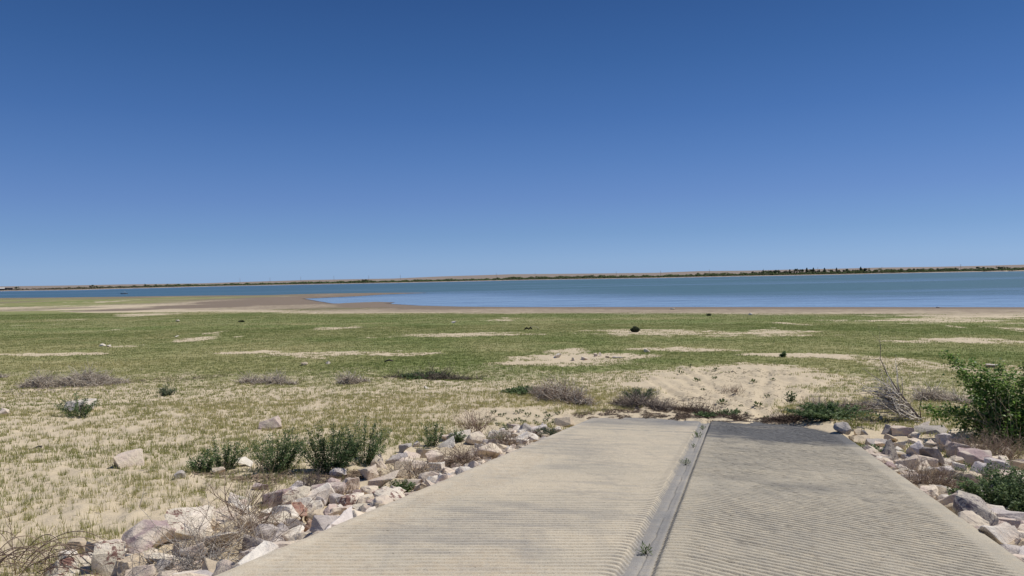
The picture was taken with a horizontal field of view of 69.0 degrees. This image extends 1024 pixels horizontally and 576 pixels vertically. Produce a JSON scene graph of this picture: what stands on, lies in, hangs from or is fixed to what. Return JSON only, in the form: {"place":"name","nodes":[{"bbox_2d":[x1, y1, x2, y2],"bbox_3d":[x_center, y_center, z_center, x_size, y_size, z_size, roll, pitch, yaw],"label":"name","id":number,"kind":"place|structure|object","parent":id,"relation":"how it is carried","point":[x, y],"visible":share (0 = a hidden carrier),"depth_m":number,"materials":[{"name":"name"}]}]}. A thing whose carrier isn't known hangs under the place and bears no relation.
{"place":"outdoors","nodes":[
{"label":"outdoors","id":0,"kind":"place"},
{"bbox_2d":[0,265,1023,575],"bbox_3d":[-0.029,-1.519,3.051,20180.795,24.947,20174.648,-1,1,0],"label":"ground","id":1,"kind":"structure","parent":0,"point":[668,383],"depth_m":33.80,"materials":[{"name":"sand"}]},
{"bbox_2d":[43,552,92,575],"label":"boulder","id":2,"kind":"object","parent":1,"relation":"on","point":[69,561],"visible":0.53,"depth_m":8.05,"materials":[{"name":"stone"}]},
{"bbox_2d":[14,360,133,388],"bbox_3d":[-16.976,3.501,29.080,3.875,1.628,2.910,-1,1,0],"label":"twig heap","id":3,"kind":"object","parent":1,"relation":"on","point":[84,378],"visible":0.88,"depth_m":28.68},
{"bbox_2d":[0,520,148,575],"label":"arching twigs","id":4,"kind":"object","parent":1,"relation":"on","point":[35,555],"visible":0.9,"depth_m":8.09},
{"bbox_2d":[65,537,86,552],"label":"boulder","id":5,"kind":"object","parent":1,"relation":"on","point":[80,541],"visible":0.32,"depth_m":8.70,"materials":[{"name":"beige stone"}]},
{"bbox_2d":[54,391,100,416],"bbox_3d":[-12.058,3.237,20.643,1.223,0.754,0.992,-1,1,-25],"label":"leafy weed","id":6,"kind":"object","parent":1,"relation":"on","point":[85,409],"visible":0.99,"depth_m":20.62,"materials":[{"name":"green plant"}]},
{"bbox_2d":[64,398,96,410],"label":"stone","id":7,"kind":"object","parent":1,"relation":"on","point":[92,400],"visible":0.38,"depth_m":21.87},
{"bbox_2d":[91,540,126,575],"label":"boulder","id":8,"kind":"object","parent":1,"relation":"on","point":[105,554],"visible":0.91,"depth_m":8.03,"materials":[{"name":"stone"}]},
{"bbox_2d":[113,448,143,468],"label":"stone","id":9,"kind":"object","parent":1,"relation":"on","point":[129,458],"visible":0.72,"depth_m":13.82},
{"bbox_2d":[117,552,147,575],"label":"boulder","id":10,"kind":"object","parent":1,"relation":"on","point":[137,557],"visible":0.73,"depth_m":7.99,"materials":[{"name":"beige stone"}]},
{"bbox_2d":[121,519,175,553],"bbox_3d":[-4.421,3.043,8.946,0.591,0.388,0.927,-1,1,-9],"label":"boulder","id":11,"kind":"object","parent":1,"relation":"on","point":[131,537],"visible":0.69,"depth_m":8.92,"materials":[{"name":"beige stone"}]},
{"bbox_2d":[155,560,173,573],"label":"boulder","id":12,"kind":"object","parent":1,"relation":"on","point":[168,562],"visible":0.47,"depth_m":7.88,"materials":[{"name":"grey stone"}]},
{"bbox_2d":[149,552,185,562],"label":"rubble stone","id":13,"kind":"object","parent":1,"relation":"on","point":[156,558],"visible":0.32,"depth_m":8.10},
{"bbox_2d":[157,383,177,395],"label":"leafy weed","id":14,"kind":"object","parent":1,"relation":"on","point":[165,392],"visible":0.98,"depth_m":25.70,"materials":[{"name":"green plant"}]},
{"bbox_2d":[114,517,256,574],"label":"dry brush","id":15,"kind":"object","parent":1,"relation":"on","point":[189,561],"visible":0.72,"depth_m":8.01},
{"bbox_2d":[165,505,215,539],"bbox_3d":[-4.119,3.046,9.540,0.605,0.386,0.564,-2,3,-17],"label":"boulder","id":16,"kind":"object","parent":1,"relation":"on","point":[171,514],"visible":0.53,"depth_m":9.51,"materials":[{"name":"stone"}]},
{"bbox_2d":[177,542,205,562],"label":"boulder","id":17,"kind":"object","parent":1,"relation":"on","point":[190,548],"visible":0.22,"depth_m":8.31,"materials":[{"name":"grey stone"}]},
{"bbox_2d":[185,448,222,474],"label":"leafy weed","id":18,"kind":"object","parent":1,"relation":"on","point":[204,462],"visible":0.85,"depth_m":13.27,"materials":[{"name":"green plant"}]},
{"bbox_2d":[202,557,216,572],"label":"rubble stone","id":19,"kind":"object","parent":1,"relation":"on","point":[209,565],"visible":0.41,"depth_m":7.37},
{"bbox_2d":[112,479,319,564],"bbox_3d":[-3.420,2.989,8.643,2.259,1.563,1.391,-1,1,0],"label":"dry brush","id":20,"kind":"object","parent":1,"relation":"on","point":[240,541],"visible":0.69,"depth_m":8.72,"materials":[{"name":"plant"}]},
{"bbox_2d":[197,532,238,551],"bbox_3d":[-3.525,3.049,8.902,0.525,0.225,0.343,-21,-10,25],"label":"rubble stone","id":21,"kind":"object","parent":1,"relation":"on","point":[223,536],"visible":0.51,"depth_m":8.78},
{"bbox_2d":[206,437,247,469],"bbox_3d":[-5.247,3.042,13.606,0.801,0.649,0.606,-1,1,0],"label":"leafy weed","id":22,"kind":"object","parent":1,"relation":"on","point":[227,459],"visible":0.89,"depth_m":13.60,"materials":[{"name":"green plant"}]},
{"bbox_2d":[215,499,246,523],"bbox_3d":[-4.033,3.137,10.368,0.622,0.195,0.631,-2,2,-14],"label":"boulder","id":23,"kind":"object","parent":1,"relation":"on","point":[221,518],"visible":0.19,"depth_m":10.30,"materials":[{"name":"beige stone"}]},
{"bbox_2d":[196,451,289,516],"bbox_3d":[-3.743,2.869,10.306,1.565,1.156,1.014,-1,1,0],"label":"dry brush","id":24,"kind":"object","parent":1,"relation":"on","point":[252,499],"visible":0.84,"depth_m":10.24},
{"bbox_2d":[175,475,323,545],"bbox_3d":[-3.399,2.917,9.358,1.250,1.002,1.634,0,1,37],"label":"dry brush","id":25,"kind":"object","parent":1,"relation":"on","point":[270,519],"visible":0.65,"depth_m":9.40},
{"bbox_2d":[238,541,278,564],"bbox_3d":[-2.161,2.351,6.328,0.322,0.254,0.384,-8,17,-4],"label":"rubble stone","id":26,"kind":"object","parent":1,"relation":"on","point":[263,548],"visible":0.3,"depth_m":6.35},
{"bbox_2d":[231,368,303,384],"bbox_3d":[-9.528,3.678,28.999,2.924,1.173,1.400,-1,1,26],"label":"twig heap","id":27,"kind":"object","parent":1,"relation":"on","point":[280,380],"visible":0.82,"depth_m":28.96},
{"bbox_2d":[259,416,281,430],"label":"stone","id":28,"kind":"object","parent":1,"relation":"on","point":[275,421],"visible":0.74,"depth_m":18.18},
{"bbox_2d":[262,488,290,507],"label":"boulder","id":29,"kind":"object","parent":1,"relation":"on","point":[272,498],"visible":0.48,"depth_m":10.92,"materials":[{"name":"grey stone"}]},
{"bbox_2d":[260,511,292,525],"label":"boulder","id":30,"kind":"object","parent":1,"relation":"on","point":[281,518],"visible":0.22,"depth_m":9.89,"materials":[{"name":"stone"}]},
{"bbox_2d":[242,426,311,473],"bbox_3d":[-4.224,2.931,13.389,1.407,0.862,1.081,-1,1,0],"label":"leafy weed","id":31,"kind":"object","parent":1,"relation":"on","point":[282,457],"visible":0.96,"depth_m":13.40,"materials":[{"name":"green plant"}]},
{"bbox_2d":[269,522,288,541],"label":"boulder","id":32,"kind":"object","parent":1,"relation":"on","point":[280,528],"visible":0.21,"depth_m":9.24,"materials":[{"name":"grey stone"}]},
{"bbox_2d":[272,504,300,519],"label":"rubble stone","id":33,"kind":"object","parent":1,"relation":"on","point":[293,514],"visible":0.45,"depth_m":10.08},
{"bbox_2d":[268,502,307,516],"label":"boulder","id":34,"kind":"object","parent":1,"relation":"on","point":[298,510],"visible":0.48,"depth_m":10.48,"materials":[{"name":"red stone"}]},
{"bbox_2d":[280,525,304,540],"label":"rubble stone","id":35,"kind":"object","parent":1,"relation":"on","point":[289,535],"visible":0.38,"depth_m":9.24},
{"bbox_2d":[282,486,310,501],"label":"boulder","id":36,"kind":"object","parent":1,"relation":"on","point":[300,492],"visible":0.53,"depth_m":10.89,"materials":[{"name":"stone"}]},
{"bbox_2d":[285,463,339,486],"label":"dry brush","id":37,"kind":"object","parent":1,"relation":"on","point":[307,483],"visible":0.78,"depth_m":11.79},
{"bbox_2d":[307,483,334,506],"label":"rubble stone","id":38,"kind":"object","parent":1,"relation":"on","point":[326,491],"visible":0.55,"depth_m":11.05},
{"bbox_2d":[309,515,338,532],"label":"rubble stone","id":39,"kind":"object","parent":1,"relation":"on","point":[320,522],"visible":0.22,"depth_m":8.50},
{"bbox_2d":[291,415,362,472],"bbox_3d":[-3.275,2.805,13.210,1.282,1.058,0.925,-1,1,0],"label":"leafy weed","id":40,"kind":"object","parent":1,"relation":"on","point":[340,457],"visible":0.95,"depth_m":13.24,"materials":[{"name":"green plant"}]},
{"bbox_2d":[311,482,346,494],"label":"boulder","id":41,"kind":"object","parent":1,"relation":"on","point":[333,485],"visible":0.28,"depth_m":11.54,"materials":[{"name":"beige stone"}]},
{"bbox_2d":[328,506,347,515],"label":"boulder","id":42,"kind":"object","parent":1,"relation":"on","point":[336,510],"visible":0.51,"depth_m":10.28,"materials":[{"name":"beige stone"}]},
{"bbox_2d":[329,468,346,477],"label":"boulder","id":43,"kind":"object","parent":1,"relation":"on","point":[343,471],"visible":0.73,"depth_m":12.87,"materials":[{"name":"grey stone"}]},
{"bbox_2d":[325,506,352,529],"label":"rubble stone","id":44,"kind":"object","parent":1,"relation":"on","point":[346,514],"visible":0.22,"depth_m":7.88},
{"bbox_2d":[335,492,363,505],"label":"boulder","id":45,"kind":"object","parent":1,"relation":"on","point":[347,499],"visible":0.68,"depth_m":10.89,"materials":[{"name":"stone"}]},
{"bbox_2d":[343,477,359,489],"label":"boulder","id":46,"kind":"object","parent":1,"relation":"on","point":[356,481],"visible":0.44,"depth_m":11.90,"materials":[{"name":"beige stone"}]},
{"bbox_2d":[333,369,371,384],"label":"twig heap","id":47,"kind":"object","parent":1,"relation":"on","point":[351,379],"visible":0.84,"depth_m":28.70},
{"bbox_2d":[325,413,391,465],"bbox_3d":[-2.898,2.847,14.011,1.291,1.059,1.044,-1,1,0],"label":"leafy weed","id":48,"kind":"object","parent":1,"relation":"on","point":[370,455],"visible":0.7,"depth_m":14.02,"materials":[{"name":"green plant"}]},
{"bbox_2d":[358,464,378,479],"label":"boulder","id":49,"kind":"object","parent":1,"relation":"on","point":[368,473],"visible":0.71,"depth_m":12.69,"materials":[{"name":"beige stone"}]},
{"bbox_2d":[360,485,378,494],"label":"boulder","id":50,"kind":"object","parent":1,"relation":"on","point":[369,489],"visible":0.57,"depth_m":11.61,"materials":[{"name":"beige stone"}]},
{"bbox_2d":[370,453,387,468],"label":"boulder","id":51,"kind":"object","parent":1,"relation":"on","point":[375,461],"visible":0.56,"depth_m":13.63,"materials":[{"name":"beige stone"}]},
{"bbox_2d":[370,494,392,506],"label":"rubble stone","id":52,"kind":"object","parent":1,"relation":"on","point":[384,499],"visible":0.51,"depth_m":9.95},
{"bbox_2d":[368,470,398,487],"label":"boulder","id":53,"kind":"object","parent":1,"relation":"on","point":[380,482],"visible":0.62,"depth_m":11.95,"materials":[{"name":"beige stone"}]},
{"bbox_2d":[372,486,401,500],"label":"rubble stone","id":54,"kind":"object","parent":1,"relation":"on","point":[393,494],"visible":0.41,"depth_m":10.39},
{"bbox_2d":[394,461,412,477],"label":"boulder","id":55,"kind":"object","parent":1,"relation":"on","point":[398,464],"visible":0.45,"depth_m":13.01,"materials":[{"name":"beige stone"}]},
{"bbox_2d":[374,450,454,478],"bbox_3d":[-1.647,2.977,12.586,1.438,0.708,0.722,-1,1,0],"label":"dry brush","id":56,"kind":"object","parent":1,"relation":"on","point":[415,472],"visible":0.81,"depth_m":12.57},
{"bbox_2d":[398,371,449,378],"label":"leafy weed","id":57,"kind":"object","parent":1,"relation":"on","point":[412,376],"visible":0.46,"depth_m":30.24,"materials":[{"name":"green plant"}]},
{"bbox_2d":[417,421,444,446],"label":"leafy weed","id":58,"kind":"object","parent":1,"relation":"on","point":[430,439],"visible":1,"depth_m":16.00,"materials":[{"name":"green plant"}]},
{"bbox_2d":[381,362,482,380],"bbox_3d":[-3.259,3.573,29.982,4.468,1.419,1.993,-1,1,0],"label":"twig heap","id":59,"kind":"object","parent":1,"relation":"on","point":[441,376],"visible":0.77,"depth_m":29.89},
{"bbox_2d":[425,450,444,462],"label":"boulder","id":60,"kind":"object","parent":1,"relation":"on","point":[434,453],"visible":0.44,"depth_m":13.93,"materials":[{"name":"beige stone"}]},
{"bbox_2d":[437,436,454,447],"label":"boulder","id":61,"kind":"object","parent":1,"relation":"on","point":[446,442],"visible":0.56,"depth_m":15.80,"materials":[{"name":"white stone"}]},
{"bbox_2d":[3,368,891,482],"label":"plant litter","id":62,"kind":"object","parent":1,"relation":"on","point":[359,475],"visible":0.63,"depth_m":19.98,"materials":[{"name":"plant"}]},
{"bbox_2d":[430,437,488,466],"bbox_3d":[-0.869,3.199,13.653,1.287,0.954,0.996,-1,1,0],"label":"dry brush","id":63,"kind":"object","parent":1,"relation":"on","point":[461,458],"visible":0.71,"depth_m":13.62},
{"bbox_2d":[437,398,499,432],"bbox_3d":[-0.951,3.050,17.591,1.609,0.867,0.948,-1,1,0],"label":"dry brush","id":64,"kind":"object","parent":1,"relation":"on","point":[475,425],"visible":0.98,"depth_m":17.57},
{"bbox_2d":[466,431,485,444],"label":"boulder","id":65,"kind":"object","parent":1,"relation":"on","point":[473,437],"visible":0.83,"depth_m":16.18,"materials":[{"name":"beige stone"}]},
{"bbox_2d":[473,443,502,458],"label":"boulder","id":66,"kind":"object","parent":1,"relation":"on","point":[490,451],"visible":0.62,"depth_m":14.47,"materials":[{"name":"beige stone"}]},
{"bbox_2d":[482,423,534,445],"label":"dry brush","id":67,"kind":"object","parent":1,"relation":"on","point":[506,437],"visible":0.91,"depth_m":15.88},
{"bbox_2d":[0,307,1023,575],"bbox_3d":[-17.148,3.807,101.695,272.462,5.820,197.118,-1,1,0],"label":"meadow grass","id":68,"kind":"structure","parent":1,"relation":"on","point":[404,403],"depth_m":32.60,"materials":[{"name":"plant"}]},
{"bbox_2d":[7,267,1023,289],"bbox_3d":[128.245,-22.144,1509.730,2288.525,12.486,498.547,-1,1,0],"label":"shrubs","id":69,"kind":"object","parent":1,"relation":"on","point":[712,274],"visible":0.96,"depth_m":1575.60,"materials":[{"name":"green plant"}]},
{"bbox_2d":[500,384,542,395],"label":"leafy weed","id":70,"kind":"object","parent":1,"relation":"on","point":[522,389],"visible":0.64,"depth_m":25.25,"materials":[{"name":"green plant"}]},
{"bbox_2d":[526,372,599,405],"bbox_3d":[1.611,3.444,23.799,3.852,1.568,2.024,0,1,44],"label":"twig heap","id":71,"kind":"object","parent":1,"relation":"on","point":[563,393],"visible":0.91,"depth_m":23.53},
{"bbox_2d":[554,416,573,426],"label":"boulder","id":72,"kind":"object","parent":1,"relation":"on","point":[565,421],"visible":0.8,"depth_m":19.07,"materials":[{"name":"beige stone"}]},
{"bbox_2d":[124,423,1023,575],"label":"rubble","id":73,"kind":"object","parent":1,"relation":"on","point":[223,565],"visible":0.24,"depth_m":9.33,"materials":[{"name":"beige stone"}]},
{"bbox_2d":[216,417,1023,575],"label":"boat ramp","id":74,"kind":"object","parent":1,"relation":"on","point":[606,496],"visible":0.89,"depth_m":7.67,"materials":[{"name":"concrete"}]},
{"bbox_2d":[622,387,661,397],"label":"leafy weed","id":75,"kind":"object","parent":1,"relation":"on","point":[637,391],"visible":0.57,"depth_m":24.03,"materials":[{"name":"green plant"}]},
{"bbox_2d":[607,385,680,410],"bbox_3d":[3.808,3.449,22.070,2.424,1.278,1.361,-1,1,23],"label":"twig heap","id":76,"kind":"object","parent":1,"relation":"on","point":[628,402],"visible":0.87,"depth_m":21.91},
{"bbox_2d":[665,397,749,421],"bbox_3d":[5.343,3.384,20.697,1.068,0.806,3.206,-2,1,-29],"label":"twig heap","id":77,"kind":"object","parent":1,"relation":"on","point":[688,409],"visible":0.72,"depth_m":20.72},
{"bbox_2d":[753,407,810,422],"bbox_3d":[7.111,3.382,19.249,1.879,0.702,0.871,-1,1,33],"label":"twig heap","id":78,"kind":"object","parent":1,"relation":"on","point":[788,418],"visible":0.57,"depth_m":19.20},
{"bbox_2d":[784,401,879,420],"bbox_3d":[7.967,3.117,18.760,2.140,0.447,1.952,-1,1,0],"label":"leafy weed","id":79,"kind":"object","parent":1,"relation":"on","point":[816,411],"visible":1,"depth_m":18.56,"materials":[{"name":"green plant"}]},
{"bbox_2d":[790,389,889,415],"bbox_3d":[9.109,3.237,20.562,3.996,1.218,1.563,-2,1,-37],"label":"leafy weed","id":80,"kind":"object","parent":1,"relation":"on","point":[843,404],"visible":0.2,"depth_m":20.49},
{"bbox_2d":[833,422,851,434],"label":"boulder","id":81,"kind":"object","parent":1,"relation":"on","point":[843,428],"visible":1,"depth_m":16.55,"materials":[{"name":"grey stone"}]},
{"bbox_2d":[848,435,869,444],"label":"boulder","id":82,"kind":"object","parent":1,"relation":"on","point":[862,438],"visible":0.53,"depth_m":16.51,"materials":[{"name":"beige stone"}]},
{"bbox_2d":[855,330,923,422],"bbox_3d":[9.835,2.342,19.668,1.737,2.798,1.450,-1,1,0],"label":"dead shrub","id":83,"kind":"object","parent":1,"relation":"on","point":[893,404],"visible":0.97,"depth_m":19.39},
{"bbox_2d":[881,439,898,461],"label":"boulder","id":84,"kind":"object","parent":1,"relation":"on","point":[889,449],"visible":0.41,"depth_m":13.88,"materials":[{"name":"stone"}]},
{"bbox_2d":[890,424,915,436],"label":"boulder","id":85,"kind":"object","parent":1,"relation":"on","point":[900,430],"visible":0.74,"depth_m":17.36,"materials":[{"name":"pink stone"}]},
{"bbox_2d":[894,455,920,469],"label":"boulder","id":86,"kind":"object","parent":1,"relation":"on","point":[914,458],"visible":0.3,"depth_m":12.68,"materials":[{"name":"beige stone"}]},
{"bbox_2d":[906,441,923,454],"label":"boulder","id":87,"kind":"object","parent":1,"relation":"on","point":[913,449],"visible":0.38,"depth_m":14.40,"materials":[{"name":"grey stone"}]},
{"bbox_2d":[901,371,952,401],"bbox_3d":[12.911,3.280,23.186,1.586,1.653,1.588,-2,1,-26],"label":"twig heap","id":88,"kind":"object","parent":1,"relation":"on","point":[926,395],"visible":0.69,"depth_m":23.00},
{"bbox_2d":[919,485,938,498],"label":"rubble stone","id":89,"kind":"object","parent":1,"relation":"on","point":[932,491],"visible":0.45,"depth_m":9.92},
{"bbox_2d":[914,425,947,434],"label":"boulder","id":90,"kind":"object","parent":1,"relation":"on","point":[938,429],"visible":0.63,"depth_m":17.87,"materials":[{"name":"grey stone"}]},
{"bbox_2d":[919,447,947,465],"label":"boulder","id":91,"kind":"object","parent":1,"relation":"on","point":[933,452],"visible":0.66,"depth_m":13.76,"materials":[{"name":"stone"}]},
{"bbox_2d":[888,448,981,488],"bbox_3d":[6.171,2.874,10.988,1.344,0.935,1.083,-1,1,14],"label":"dry brush","id":92,"kind":"object","parent":1,"relation":"on","point":[942,480],"visible":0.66,"depth_m":10.99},
{"bbox_2d":[935,433,951,451],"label":"boulder","id":93,"kind":"object","parent":1,"relation":"on","point":[942,436],"visible":0.56,"depth_m":15.52,"materials":[{"name":"grey stone"}]},
{"bbox_2d":[936,493,956,504],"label":"rubble stone","id":94,"kind":"object","parent":1,"relation":"on","point":[947,500],"visible":0.11,"depth_m":9.42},
{"bbox_2d":[945,440,969,456],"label":"boulder","id":95,"kind":"object","parent":1,"relation":"on","point":[952,450],"visible":0.59,"depth_m":14.72,"materials":[{"name":"grey stone"}]},
{"bbox_2d":[933,386,983,403],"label":"twig heap","id":96,"kind":"object","parent":1,"relation":"on","point":[954,396],"visible":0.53,"depth_m":22.46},
{"bbox_2d":[948,470,981,485],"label":"boulder","id":97,"kind":"object","parent":1,"relation":"on","point":[966,474],"visible":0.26,"depth_m":12.06,"materials":[{"name":"beige stone"}]},
{"bbox_2d":[909,419,1023,459],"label":"dry brush","id":98,"kind":"object","parent":1,"relation":"on","point":[993,449],"visible":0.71,"depth_m":14.54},
{"bbox_2d":[919,349,1023,449],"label":"green bush","id":99,"kind":"object","parent":1,"relation":"on","point":[980,402],"visible":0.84,"depth_m":16.55,"materials":[{"name":"green plant"}]},
{"bbox_2d":[957,510,989,525],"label":"rubble stone","id":100,"kind":"object","parent":1,"relation":"on","point":[972,518],"visible":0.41,"depth_m":7.90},
{"bbox_2d":[957,447,992,465],"bbox_3d":[8.741,3.233,14.094,0.597,0.376,0.549,2,-1,26],"label":"boulder","id":101,"kind":"object","parent":1,"relation":"on","point":[969,454],"visible":0.48,"depth_m":13.98,"materials":[{"name":"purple stone"}]},
{"bbox_2d":[952,490,998,525],"bbox_3d":[5.214,2.572,8.389,0.450,0.487,0.446,5,0,33],"label":"boulder","id":102,"kind":"object","parent":1,"relation":"on","point":[963,501],"visible":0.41,"depth_m":8.34,"materials":[{"name":"stone"}]},
{"bbox_2d":[969,461,991,479],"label":"boulder","id":103,"kind":"object","parent":1,"relation":"on","point":[979,464],"visible":0.35,"depth_m":12.75,"materials":[{"name":"grey stone"}]},
{"bbox_2d":[945,382,1021,447],"bbox_3d":[10.100,2.759,15.651,1.565,1.627,2.276,-1,1,0],"label":"dry brush","id":104,"kind":"object","parent":1,"relation":"on","point":[995,415],"visible":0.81,"depth_m":16.00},
{"bbox_2d":[947,466,1023,511],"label":"leafy weed","id":105,"kind":"object","parent":1,"relation":"on","point":[1010,496],"visible":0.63,"depth_m":10.15,"materials":[{"name":"green plant"}]},
{"bbox_2d":[953,457,1023,487],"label":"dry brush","id":106,"kind":"object","parent":1,"relation":"on","point":[992,466],"visible":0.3,"depth_m":12.31,"materials":[{"name":"brown plant"}]},
{"bbox_2d":[984,457,1010,470],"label":"boulder","id":107,"kind":"object","parent":1,"relation":"on","point":[994,460],"visible":0.39,"depth_m":13.05,"materials":[{"name":"grey stone"}]},
{"bbox_2d":[977,525,1018,543],"bbox_3d":[4.787,2.474,7.328,0.388,0.336,0.377,0,-1,18],"label":"boulder","id":108,"kind":"object","parent":1,"relation":"on","point":[1003,534],"visible":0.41,"depth_m":7.26,"materials":[{"name":"white stone"}]},
{"bbox_2d":[990,508,1023,516],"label":"rubble stone","id":109,"kind":"object","parent":1,"relation":"on","point":[1000,512],"visible":0.23,"depth_m":9.23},
{"bbox_2d":[998,517,1023,527],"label":"boulder","id":110,"kind":"object","parent":1,"relation":"on","point":[1015,523],"visible":0.18,"depth_m":8.54,"materials":[{"name":"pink stone"}]},
{"bbox_2d":[0,271,1023,306],"bbox_3d":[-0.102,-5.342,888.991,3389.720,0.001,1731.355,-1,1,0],"label":"lake water","id":111,"kind":"structure","parent":0,"point":[976,289],"depth_m":360.92,"materials":[{"name":"liquid"}]},
{"bbox_2d":[0,0,1023,285],"label":"sky","id":112,"kind":"structure","parent":0,"point":[142,141],"materials":[{"name":"blue"}]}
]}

